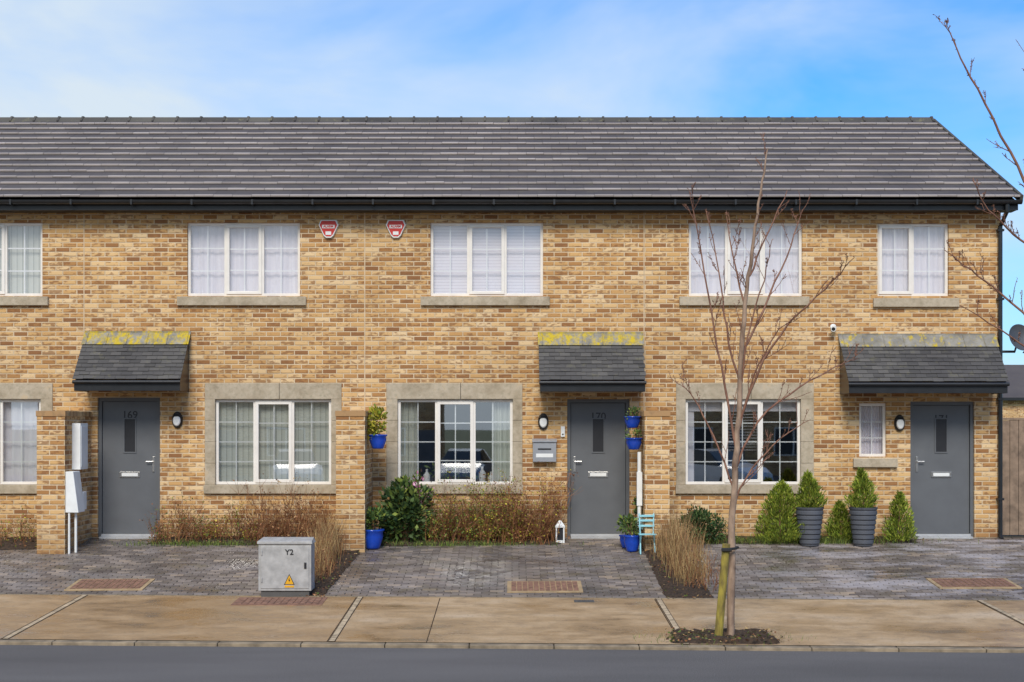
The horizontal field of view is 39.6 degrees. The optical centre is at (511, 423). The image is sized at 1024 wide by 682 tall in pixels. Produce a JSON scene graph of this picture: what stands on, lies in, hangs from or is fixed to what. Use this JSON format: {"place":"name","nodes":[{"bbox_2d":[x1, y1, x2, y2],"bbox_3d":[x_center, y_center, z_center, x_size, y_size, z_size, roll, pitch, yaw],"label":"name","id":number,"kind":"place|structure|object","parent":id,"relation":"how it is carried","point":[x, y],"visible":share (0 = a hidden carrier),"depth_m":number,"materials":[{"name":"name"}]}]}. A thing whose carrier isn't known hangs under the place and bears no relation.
{"place":"outdoors","nodes":[
{"label":"outdoors","id":0,"kind":"place"},
{"bbox_2d":[4,402,38,481],"bbox_3d":[-8.522,0.304,22.965,1.977,1.438,0.026,0,0,0],"label":"living room window blind","id":1,"kind":"object","parent":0,"point":[12,450],"visible":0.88,"depth_m":22.97,"materials":[{"name":"fabric"}]},
{"bbox_2d":[214,402,335,481],"bbox_3d":[-3.828,0.304,22.965,1.960,1.438,0.001,0,0,0],"label":"living room window blind","id":2,"kind":"object","parent":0,"point":[227,450],"visible":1,"depth_m":22.96,"materials":[{"name":"fabric"}]},
{"bbox_2d":[0,116,1014,199],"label":"ridge","id":3,"kind":"structure","parent":0,"point":[468,119],"depth_m":26.95,"materials":[{"name":"grey tile"}]},
{"bbox_2d":[0,121,1019,196],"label":"roof tiles","id":4,"kind":"object","parent":3,"relation":"on","point":[439,159],"visible":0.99,"depth_m":24.39,"materials":[{"name":"tile"}]},
{"bbox_2d":[934,119,1023,199],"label":"verge","id":5,"kind":"structure","parent":3,"relation":"on","point":[985,163],"depth_m":24.16,"materials":[{"name":"plastic"}]},
{"bbox_2d":[0,594,1023,652],"bbox_3d":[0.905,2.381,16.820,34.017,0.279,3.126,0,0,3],"label":"pavement","id":6,"kind":"structure","parent":0,"point":[846,625],"depth_m":16.65,"materials":[{"name":"concrete"}]},
{"bbox_2d":[231,597,327,604],"bbox_3d":[-2.962,2.264,18.145,1.145,0.046,0.590,0,0,0],"label":"manhole cover","id":7,"kind":"object","parent":6,"relation":"on","point":[280,601],"visible":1,"depth_m":18.11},
{"bbox_2d":[257,537,315,596],"bbox_3d":[-2.952,1.901,18.636,0.715,0.815,0.355,0,0,0],"label":"utility cabinet","id":8,"kind":"object","parent":6,"relation":"on","point":[286,566],"visible":0.98,"depth_m":18.47,"materials":[{"name":"metal"}]},
{"bbox_2d":[662,627,785,643],"bbox_3d":[2.308,2.329,15.697,1.355,0.098,0.843,0,0,0],"label":"planting bed","id":9,"kind":"object","parent":6,"relation":"on","point":[759,637],"visible":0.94,"depth_m":15.52,"materials":[{"name":"brown soil"}]},
{"bbox_2d":[714,543,738,635],"bbox_3d":[2.376,1.876,15.587,0.304,1.136,0.211,0,0,-23],"label":"tree stake","id":10,"kind":"object","parent":9,"relation":"in","point":[726,549],"visible":0.9,"depth_m":15.54,"materials":[{"name":"yellow wood"}]},
{"bbox_2d":[668,133,862,635],"bbox_3d":[2.881,-0.414,15.633,2.250,5.612,1.554,0,0,0],"label":"young street tree","id":11,"kind":"object","parent":9,"relation":"in","point":[735,490],"visible":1,"depth_m":15.63,"materials":[{"name":"brown plant"}]},
{"bbox_2d":[932,14,1023,346],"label":"young street tree","id":12,"kind":"object","parent":6,"relation":"on","point":[1015,162],"visible":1,"depth_m":15.44,"materials":[{"name":"brown plant"}]},
{"bbox_2d":[1003,365,1023,417],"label":"neighbouring house","id":13,"kind":"structure","parent":6,"relation":"on","point":[1013,403],"depth_m":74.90,"materials":[{"name":"brick"}]},
{"bbox_2d":[0,537,1023,599],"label":"block paved driveway","id":14,"kind":"structure","parent":0,"point":[849,570],"depth_m":20.27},
{"bbox_2d":[0,535,36,549],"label":"planting bed","id":15,"kind":"object","parent":14,"relation":"on","point":[10,543],"visible":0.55,"depth_m":22.09,"materials":[{"name":"brown soil"}]},
{"bbox_2d":[0,504,36,546],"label":"shrub hedge","id":16,"kind":"object","parent":15,"relation":"on","point":[20,532],"visible":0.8,"depth_m":22.30,"materials":[{"name":"brown plant"}]},
{"bbox_2d":[37,416,90,554],"bbox_3d":[-6.956,1.052,22.125,0.422,2.335,1.349,0,0,0],"label":"brickwork","id":17,"kind":"object","parent":14,"relation":"on","point":[54,449],"visible":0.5,"depth_m":21.45,"materials":[{"name":"brick"}]},
{"bbox_2d":[36,411,91,416],"bbox_3d":[-6.956,-0.158,22.118,0.446,0.087,1.360,0,0,0],"label":"brick on edge coping","id":18,"kind":"object","parent":17,"relation":"on","point":[68,413],"visible":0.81,"depth_m":21.45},
{"bbox_2d":[65,471,86,553],"bbox_3d":[-6.645,1.345,21.745,0.199,1.250,0.550,0,0,0],"label":"gas meter box","id":19,"kind":"object","parent":17,"relation":"attached to","point":[75,499],"visible":1,"depth_m":21.48,"materials":[{"name":"white plastic"}]},
{"bbox_2d":[72,423,87,469],"bbox_3d":[-6.676,0.345,21.990,0.138,0.710,0.380,0,0,0],"label":"meter box","id":20,"kind":"object","parent":17,"relation":"attached to","point":[79,446],"visible":1,"depth_m":21.80,"materials":[{"name":"white plastic"}]},
{"bbox_2d":[64,579,154,590],"bbox_3d":[-5.453,2.181,19.310,1.046,0.090,0.680,0,0,0],"label":"manhole cover","id":21,"kind":"object","parent":14,"relation":"on","point":[108,584],"visible":1,"depth_m":19.24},
{"bbox_2d":[111,539,257,546],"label":"ground weeds","id":22,"kind":"object","parent":14,"relation":"on","point":[193,542],"visible":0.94,"depth_m":22.13,"materials":[{"name":"green plant"}]},
{"bbox_2d":[139,535,319,544],"bbox_3d":[-4.184,1.825,22.429,3.355,0.134,0.837,0,0,0],"label":"planting bed","id":23,"kind":"object","parent":14,"relation":"on","point":[215,540],"visible":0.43,"depth_m":22.32,"materials":[{"name":"soil"}]},
{"bbox_2d":[142,489,211,543],"bbox_3d":[-5.267,1.462,22.465,1.134,0.845,0.808,0,0,0],"label":"shrub hedge","id":24,"kind":"object","parent":23,"relation":"on","point":[182,528],"visible":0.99,"depth_m":22.38,"materials":[{"name":"brown plant"}]},
{"bbox_2d":[198,501,263,540],"bbox_3d":[-4.485,1.530,22.472,1.146,0.696,0.893,0,0,0],"label":"shrub hedge","id":25,"kind":"object","parent":23,"relation":"on","point":[219,531],"visible":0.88,"depth_m":22.42,"materials":[{"name":"brown plant"}]},
{"bbox_2d":[228,471,335,543],"bbox_3d":[-3.481,1.302,22.320,1.846,1.181,1.186,0,0,10],"label":"shrub hedge","id":26,"kind":"object","parent":23,"relation":"on","point":[284,528],"visible":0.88,"depth_m":22.31,"materials":[{"name":"brown plant"}]},
{"bbox_2d":[306,550,360,596],"bbox_3d":[-2.553,2.002,20.675,0.521,0.488,4.650,0,0,3],"label":"planting bed","id":27,"kind":"object","parent":14,"relation":"on","point":[321,588],"visible":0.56,"depth_m":19.80,"materials":[{"name":"brown soil"}]},
{"bbox_2d":[298,506,351,571],"bbox_3d":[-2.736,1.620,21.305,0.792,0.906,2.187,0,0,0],"label":"ornamental grass","id":28,"kind":"object","parent":27,"relation":"on","point":[333,536],"depth_m":21.08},
{"bbox_2d":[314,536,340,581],"bbox_3d":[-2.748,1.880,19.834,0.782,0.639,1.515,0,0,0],"label":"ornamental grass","id":29,"kind":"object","parent":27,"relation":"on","point":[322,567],"depth_m":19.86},
{"bbox_2d":[315,522,344,581],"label":"ornamental grass","id":30,"kind":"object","parent":27,"relation":"on","point":[329,562],"depth_m":20.06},
{"bbox_2d":[336,416,372,551],"bbox_3d":[-2.449,1.052,22.174,0.436,2.335,1.249,0,0,0],"label":"brickwork","id":31,"kind":"object","parent":14,"relation":"on","point":[354,475],"visible":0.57,"depth_m":21.55,"materials":[{"name":"brick"}]},
{"bbox_2d":[335,411,370,415],"bbox_3d":[-2.449,-0.158,22.169,0.460,0.087,1.261,0,0,0],"label":"brick on edge coping","id":32,"kind":"object","parent":31,"relation":"on","point":[352,413],"visible":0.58,"depth_m":21.54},
{"bbox_2d":[367,404,387,448],"bbox_3d":[-2.081,0.031,21.947,0.362,0.703,0.420,0,0,0],"label":"hanging blue pot","id":33,"kind":"object","parent":31,"relation":"on","point":[376,439],"visible":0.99,"depth_m":21.87,"materials":[{"name":"ceramic"}]},
{"bbox_2d":[366,504,388,548],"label":"potted plant","id":34,"kind":"object","parent":14,"relation":"on","point":[374,536],"visible":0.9,"depth_m":21.73,"materials":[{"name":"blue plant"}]},
{"bbox_2d":[380,535,612,546],"bbox_3d":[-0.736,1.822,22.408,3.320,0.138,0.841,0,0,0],"label":"planting bed","id":35,"kind":"object","parent":14,"relation":"on","point":[456,542],"visible":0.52,"depth_m":22.24,"materials":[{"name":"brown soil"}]},
{"bbox_2d":[372,474,436,542],"bbox_3d":[-1.691,1.372,22.301,1.061,1.181,0.837,0,0,0],"label":"laurel shrub","id":36,"kind":"object","parent":35,"relation":"on","point":[400,503],"visible":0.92,"depth_m":22.19,"materials":[{"name":"green plant"}]},
{"bbox_2d":[405,470,434,504],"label":"rose shrub","id":37,"kind":"object","parent":35,"relation":"on","point":[414,481],"visible":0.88,"depth_m":22.32,"materials":[{"name":"green plant"}]},
{"bbox_2d":[413,471,491,542],"bbox_3d":[-0.892,1.310,22.385,1.383,1.154,1.270,0,0,0],"label":"shrub hedge","id":38,"kind":"object","parent":35,"relation":"on","point":[450,525],"visible":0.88,"depth_m":22.27,"materials":[{"name":"brown plant"}]},
{"bbox_2d":[461,477,524,544],"bbox_3d":[-0.310,1.351,22.415,1.055,1.068,1.119,0,0,0],"label":"shrub hedge","id":39,"kind":"object","parent":35,"relation":"on","point":[487,527],"visible":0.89,"depth_m":22.21,"materials":[{"name":"brown plant"}]},
{"bbox_2d":[483,461,582,544],"bbox_3d":[0.348,1.212,22.340,1.609,1.347,1.494,0,0,0],"label":"shrub hedge","id":40,"kind":"object","parent":35,"relation":"on","point":[544,527],"visible":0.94,"depth_m":22.27,"materials":[{"name":"brown plant"}]},
{"bbox_2d":[507,581,582,592],"bbox_3d":[0.437,2.181,19.060,1.000,0.085,0.680,0,0,0],"label":"manhole cover","id":41,"kind":"object","parent":14,"relation":"on","point":[544,586],"visible":1,"depth_m":18.98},
{"bbox_2d":[619,513,641,551],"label":"potted plant","id":42,"kind":"object","parent":14,"relation":"on","point":[632,540],"visible":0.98,"depth_m":21.56,"materials":[{"name":"green plant"}]},
{"bbox_2d":[637,452,641,548],"bbox_3d":[1.952,1.173,21.800,0.080,1.488,0.080,0,0,0],"label":"white post","id":43,"kind":"object","parent":14,"relation":"on","point":[639,488],"visible":0.83,"depth_m":21.76,"materials":[{"name":"plastic"}]},
{"bbox_2d":[638,416,669,550],"bbox_3d":[2.200,1.052,22.174,0.376,2.335,1.249,0,0,0],"label":"brickwork","id":44,"kind":"object","parent":14,"relation":"on","point":[654,449],"visible":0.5,"depth_m":21.55,"materials":[{"name":"brick"}]},
{"bbox_2d":[623,428,642,449],"bbox_3d":[1.862,0.226,21.851,0.312,0.334,0.325,0,0,0],"label":"hanging blue pot","id":45,"kind":"object","parent":44,"relation":"on","point":[633,443],"visible":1,"depth_m":21.77,"materials":[{"name":"ceramic"}]},
{"bbox_2d":[624,406,641,427],"bbox_3d":[1.874,-0.112,22.108,0.276,0.349,0.314,0,0,0],"label":"hanging blue pot","id":46,"kind":"object","parent":44,"relation":"on","point":[632,420],"visible":1,"depth_m":22.02,"materials":[{"name":"ceramic"}]},
{"bbox_2d":[641,545,717,598],"bbox_3d":[2.298,2.008,20.541,0.716,0.478,4.945,0,0,0],"label":"planting bed","id":47,"kind":"object","parent":14,"relation":"on","point":[671,589],"visible":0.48,"depth_m":19.09,"materials":[{"name":"brown soil"}]},
{"bbox_2d":[638,513,656,554],"bbox_3d":[2.036,1.657,21.426,0.260,0.607,0.267,0,0,0],"label":"garden chair","id":48,"kind":"object","parent":47,"relation":"on","point":[640,526],"visible":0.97,"depth_m":21.51,"materials":[{"name":"teal paint"}]},
{"bbox_2d":[637,506,712,571],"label":"ornamental grass","id":49,"kind":"object","parent":47,"relation":"on","point":[676,536],"depth_m":20.58,"materials":[{"name":"plant"}]},
{"bbox_2d":[660,533,719,590],"bbox_3d":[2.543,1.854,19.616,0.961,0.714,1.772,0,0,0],"label":"ornamental grass","id":50,"kind":"object","parent":47,"relation":"on","point":[689,569],"depth_m":19.49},
{"bbox_2d":[794,469,828,545],"bbox_3d":[4.630,1.287,22.089,0.558,1.201,0.635,0,0,0],"label":"potted conifer","id":51,"kind":"object","parent":14,"relation":"on","point":[809,512],"visible":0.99,"depth_m":21.95,"materials":[{"name":"plant"}]},
{"bbox_2d":[691,533,978,544],"bbox_3d":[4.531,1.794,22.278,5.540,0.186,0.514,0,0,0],"label":"ground weeds","id":52,"kind":"object","parent":14,"relation":"on","point":[844,541],"visible":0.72,"depth_m":22.24,"materials":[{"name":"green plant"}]},
{"bbox_2d":[677,504,723,543],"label":"round shrub","id":53,"kind":"object","parent":52,"relation":"on","point":[701,514],"visible":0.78,"depth_m":22.15,"materials":[{"name":"green plant"}]},
{"bbox_2d":[751,480,804,542],"bbox_3d":[4.176,1.358,22.299,0.916,0.996,1.048,0,0,0],"label":"conifer shrub","id":54,"kind":"object","parent":52,"relation":"on","point":[787,521],"visible":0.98,"depth_m":22.17,"materials":[{"name":"plant"}]},
{"bbox_2d":[821,500,852,540],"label":"conifer shrub","id":55,"kind":"object","parent":52,"relation":"on","point":[839,510],"visible":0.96,"depth_m":22.32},
{"bbox_2d":[878,490,918,541],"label":"conifer shrub","id":56,"kind":"object","parent":52,"relation":"on","point":[898,506],"visible":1,"depth_m":22.28,"materials":[{"name":"plant"}]},
{"bbox_2d":[844,467,879,545],"bbox_3d":[5.427,1.274,22.083,0.537,1.231,0.607,0,0,32],"label":"potted conifer","id":57,"kind":"object","parent":14,"relation":"on","point":[863,517],"visible":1,"depth_m":21.94,"materials":[{"name":"plant"}]},
{"bbox_2d":[926,578,1021,588],"bbox_3d":[6.219,2.148,19.175,1.092,0.079,0.650,0,0,0],"label":"manhole cover","id":58,"kind":"object","parent":14,"relation":"on","point":[972,583],"visible":1,"depth_m":19.10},
{"bbox_2d":[0,645,1023,681],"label":"road","id":59,"kind":"structure","parent":0,"point":[49,663],"depth_m":14.25,"materials":[{"name":"asphalt"}]},
{"bbox_2d":[0,0,1023,364],"label":"sky","id":60,"kind":"structure","parent":0,"point":[63,58],"materials":[{"name":"blue"}]},
{"bbox_2d":[2,535,1023,598],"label":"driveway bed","id":61,"kind":"object","parent":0,"point":[1007,536],"visible":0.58,"depth_m":19.98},
{"bbox_2d":[0,213,1000,537],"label":"walls","id":62,"kind":"structure","parent":61,"relation":"on","point":[136,271],"depth_m":22.80,"materials":[{"name":"brick"}]},
{"bbox_2d":[0,223,41,295],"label":"bedroom window frame","id":63,"kind":"object","parent":62,"relation":"attached to","point":[5,259],"visible":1,"depth_m":22.85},
{"bbox_2d":[0,226,40,292],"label":"bedroom window blind","id":64,"kind":"object","parent":63,"relation":"attached to","point":[32,258],"visible":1,"depth_m":22.96,"materials":[{"name":"fabric"}]},
{"bbox_2d":[0,226,40,292],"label":"bedroom window glazing bars","id":65,"kind":"object","parent":63,"relation":"attached to","point":[24,270],"visible":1,"depth_m":22.88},
{"bbox_2d":[98,398,159,538],"bbox_3d":[-6.143,0.708,22.830,1.000,2.263,0.260,0,0,0],"label":"front door","id":66,"kind":"structure","parent":62,"relation":"attached to","point":[128,472],"depth_m":22.87,"materials":[{"name":"grey paint"}]},
{"bbox_2d":[72,343,188,391],"bbox_3d":[-5.996,-0.950,22.446,1.680,0.869,0.709,0,0,0],"label":"porch canopy frame","id":67,"kind":"object","parent":62,"relation":"attached to","point":[88,385],"visible":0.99,"depth_m":22.14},
{"bbox_2d":[72,344,187,378],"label":"porch canopy slates","id":68,"kind":"object","parent":67,"relation":"on","point":[130,361],"visible":1,"depth_m":22.36,"materials":[{"name":"stone"}]},
{"bbox_2d":[81,331,190,343],"bbox_3d":[-5.996,-1.375,22.699,1.700,0.223,0.222,0,0,0],"label":"porch lead flashing","id":69,"kind":"object","parent":62,"relation":"attached to","point":[136,337],"visible":1,"depth_m":22.70,"materials":[{"name":"metal"}]},
{"bbox_2d":[188,223,299,295],"bbox_3d":[-4.303,-2.642,22.876,1.808,1.180,0.088,0,0,0],"label":"bedroom window frame","id":70,"kind":"object","parent":62,"relation":"attached to","point":[227,227],"visible":1,"depth_m":22.85,"materials":[{"name":"plastic"}]},
{"bbox_2d":[191,226,297,292],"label":"bedroom window glazing bars","id":71,"kind":"object","parent":70,"relation":"attached to","point":[244,270],"visible":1,"depth_m":22.88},
{"bbox_2d":[192,226,297,292],"bbox_3d":[-4.303,-2.627,22.965,1.848,1.250,0.026,0,0,0],"label":"bedroom window blind","id":72,"kind":"object","parent":70,"relation":"attached to","point":[272,258],"visible":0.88,"depth_m":22.96,"materials":[{"name":"fabric"}]},
{"bbox_2d":[319,220,338,237],"bbox_3d":[-2.937,-3.122,22.770,0.330,0.295,0.061,0,0,0],"label":"alarm box","id":73,"kind":"object","parent":62,"relation":"attached to","point":[328,228],"visible":1,"depth_m":22.75,"materials":[{"name":"red plastic"}]},
{"bbox_2d":[83,213,644,410],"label":"movement joints","id":74,"kind":"object","parent":62,"relation":"attached to","point":[364,293],"visible":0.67,"depth_m":22.80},
{"bbox_2d":[386,220,405,237],"bbox_3d":[-1.860,-3.122,22.770,0.330,0.295,0.061,0,0,0],"label":"alarm box","id":75,"kind":"object","parent":62,"relation":"attached to","point":[395,228],"visible":1,"depth_m":22.75,"materials":[{"name":"red plastic"}]},
{"bbox_2d":[398,399,512,483],"bbox_3d":[-0.911,0.289,22.876,1.847,1.368,0.088,0,0,0],"label":"living room window frame","id":76,"kind":"object","parent":62,"relation":"attached to","point":[471,402],"visible":0.91,"depth_m":22.85,"materials":[{"name":"plastic"}]},
{"bbox_2d":[401,402,509,481],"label":"living room window glazing bars","id":77,"kind":"object","parent":76,"relation":"attached to","point":[455,441],"visible":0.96,"depth_m":22.88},
{"bbox_2d":[395,402,515,481],"bbox_3d":[-0.911,0.339,23.120,1.947,1.468,0.350,0,0,0],"label":"living room window blind","id":78,"kind":"object","parent":62,"relation":"attached to","point":[501,431],"visible":0.65,"depth_m":22.97,"materials":[{"name":"fabric"}]},
{"bbox_2d":[0,296,958,493],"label":"stone surrounds","id":79,"kind":"object","parent":62,"relation":"attached to","point":[43,392],"visible":0.78,"depth_m":22.78,"materials":[{"name":"stone"}]},
{"bbox_2d":[0,399,40,483],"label":"living room window frame","id":80,"kind":"object","parent":79,"relation":"attached to","point":[2,401],"visible":0.71,"depth_m":22.85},
{"bbox_2d":[3,402,36,481],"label":"living room window glazing bars","id":81,"kind":"object","parent":80,"relation":"attached to","point":[21,441],"visible":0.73,"depth_m":22.88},
{"bbox_2d":[216,399,331,483],"bbox_3d":[-3.828,0.289,22.876,1.860,1.368,0.088,0,0,0],"label":"living room window frame","id":82,"kind":"object","parent":79,"relation":"attached to","point":[256,403],"visible":1,"depth_m":22.85,"materials":[{"name":"plastic"}]},
{"bbox_2d":[219,402,328,481],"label":"living room window glazing bars","id":83,"kind":"object","parent":82,"relation":"attached to","point":[273,441],"visible":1,"depth_m":22.88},
{"bbox_2d":[685,399,799,483],"bbox_3d":[3.706,0.289,22.876,1.847,1.368,0.088,0,0,0],"label":"living room window frame","id":84,"kind":"object","parent":79,"relation":"attached to","point":[759,479],"visible":0.95,"depth_m":22.85,"materials":[{"name":"plastic"}]},
{"bbox_2d":[683,402,796,481],"bbox_3d":[3.706,0.279,22.983,1.947,1.388,0.035,0,0,0],"label":"living room window blind","id":85,"kind":"object","parent":84,"relation":"attached to","point":[717,406],"visible":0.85,"depth_m":22.97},
{"bbox_2d":[688,402,796,481],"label":"living room window glazing bars","id":86,"kind":"object","parent":84,"relation":"attached to","point":[742,441],"visible":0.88,"depth_m":22.88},
{"bbox_2d":[431,223,542,295],"bbox_3d":[-0.404,-2.642,22.876,1.808,1.180,0.088,0,0,0],"label":"bedroom window frame","id":87,"kind":"object","parent":62,"relation":"attached to","point":[503,227],"visible":1,"depth_m":22.85,"materials":[{"name":"plastic"}]},
{"bbox_2d":[433,226,539,292],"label":"bedroom window glazing bars","id":88,"kind":"object","parent":87,"relation":"attached to","point":[486,270],"visible":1,"depth_m":22.88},
{"bbox_2d":[434,226,539,292],"bbox_3d":[-0.404,-2.627,22.965,1.908,1.250,0.001,0,0,0],"label":"bedroom window blind","id":89,"kind":"object","parent":87,"relation":"attached to","point":[459,258],"visible":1,"depth_m":22.96,"materials":[{"name":"fabric"}]},
{"bbox_2d":[207,402,810,481],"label":"rooms","id":90,"kind":"object","parent":62,"relation":"attached to","point":[788,470],"visible":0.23,"depth_m":26.17,"materials":[{"name":"paint"}]},
{"bbox_2d":[0,199,1022,538],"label":"gutter and downpipe","id":91,"kind":"object","parent":62,"relation":"attached to","point":[494,205],"visible":0.97,"depth_m":22.48,"materials":[{"name":"black plastic"}]},
{"bbox_2d":[532,439,556,461],"bbox_3d":[0.519,0.419,22.730,0.392,0.368,0.140,0,0,0],"label":"wall mailbox","id":92,"kind":"object","parent":62,"relation":"attached to","point":[544,450],"depth_m":22.68,"materials":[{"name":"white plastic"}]},
{"bbox_2d":[538,332,643,344],"bbox_3d":[1.257,-1.362,22.699,1.687,0.223,0.222,0,0,0],"label":"porch lead flashing","id":93,"kind":"object","parent":62,"relation":"attached to","point":[590,338],"visible":1,"depth_m":22.69,"materials":[{"name":"metal"}]},
{"bbox_2d":[539,373,646,392],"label":"porch canopy frame","id":94,"kind":"object","parent":62,"relation":"attached to","point":[593,386],"visible":0.98,"depth_m":22.14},
{"bbox_2d":[539,345,645,379],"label":"porch canopy slates","id":95,"kind":"object","parent":94,"relation":"on","point":[625,362],"visible":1,"depth_m":22.36,"materials":[{"name":"stone"}]},
{"bbox_2d":[567,399,628,538],"bbox_3d":[1.385,0.721,22.830,1.000,2.238,0.260,0,0,0],"label":"front door","id":96,"kind":"structure","parent":62,"relation":"attached to","point":[598,455],"depth_m":22.87,"materials":[{"name":"grey paint"}]},
{"bbox_2d":[689,223,801,295],"bbox_3d":[3.745,-2.642,22.876,1.821,1.180,0.088,0,0,0],"label":"bedroom window frame","id":97,"kind":"object","parent":62,"relation":"attached to","point":[727,265],"visible":0.84,"depth_m":22.85,"materials":[{"name":"plastic"}]},
{"bbox_2d":[691,226,798,292],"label":"bedroom window glazing bars","id":98,"kind":"object","parent":97,"relation":"attached to","point":[744,249],"visible":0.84,"depth_m":22.88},
{"bbox_2d":[859,403,885,456],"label":"hall window frame","id":99,"kind":"object","parent":62,"relation":"attached to","point":[883,405],"visible":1,"depth_m":22.85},
{"bbox_2d":[861,406,881,453],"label":"hall window blind","id":100,"kind":"object","parent":99,"relation":"attached to","point":[866,430],"visible":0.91,"depth_m":22.96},
{"bbox_2d":[878,224,947,295],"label":"bedroom window frame","id":101,"kind":"object","parent":62,"relation":"attached to","point":[910,228],"visible":1,"depth_m":22.85,"materials":[{"name":"plastic"}]},
{"bbox_2d":[882,227,943,292],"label":"bedroom window glazing bars","id":102,"kind":"object","parent":101,"relation":"attached to","point":[928,249],"visible":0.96,"depth_m":22.88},
{"bbox_2d":[838,334,998,346],"bbox_3d":[6.483,-1.337,22.699,2.521,0.222,0.222,0,0,0],"label":"porch lead flashing","id":103,"kind":"object","parent":62,"relation":"attached to","point":[924,340],"visible":1,"depth_m":22.69,"materials":[{"name":"metal"}]},
{"bbox_2d":[840,346,1009,393],"bbox_3d":[6.483,-0.912,22.446,2.501,0.868,0.709,0,0,0],"label":"porch canopy frame","id":104,"kind":"object","parent":62,"relation":"attached to","point":[997,387],"visible":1,"depth_m":22.14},
{"bbox_2d":[841,347,1008,381],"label":"porch canopy slates","id":105,"kind":"object","parent":104,"relation":"on","point":[936,364],"visible":0.97,"depth_m":22.35,"materials":[{"name":"stone"}]},
{"bbox_2d":[910,402,973,538],"bbox_3d":[6.900,0.741,22.830,1.026,2.199,0.260,0,0,0],"label":"front door","id":106,"kind":"structure","parent":62,"relation":"attached to","point":[942,479],"depth_m":22.87,"materials":[{"name":"grey paint"}]},
{"bbox_2d":[1003,324,1023,352],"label":"satellite dish","id":107,"kind":"object","parent":62,"relation":"attached to","point":[1015,330],"visible":0.79,"depth_m":23.22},
{"bbox_2d":[1003,418,1023,534],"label":"timber fence","id":108,"kind":"object","parent":61,"relation":"on","point":[1013,476],"visible":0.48,"depth_m":23.30,"materials":[{"name":"wood"}]},
{"bbox_2d":[691,226,797,292],"bbox_3d":[3.745,-2.627,22.965,1.861,1.250,0.025,0,0,0],"label":"bedroom window blind","id":109,"kind":"object","parent":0,"point":[789,283],"visible":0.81,"depth_m":22.97,"materials":[{"name":"fabric"}]},
{"bbox_2d":[882,227,943,292],"bbox_3d":[6.432,-2.620,22.965,1.181,1.237,0.026,0,0,0],"label":"bedroom window blind","id":110,"kind":"object","parent":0,"point":[921,260],"visible":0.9,"depth_m":22.96,"materials":[{"name":"fabric"}]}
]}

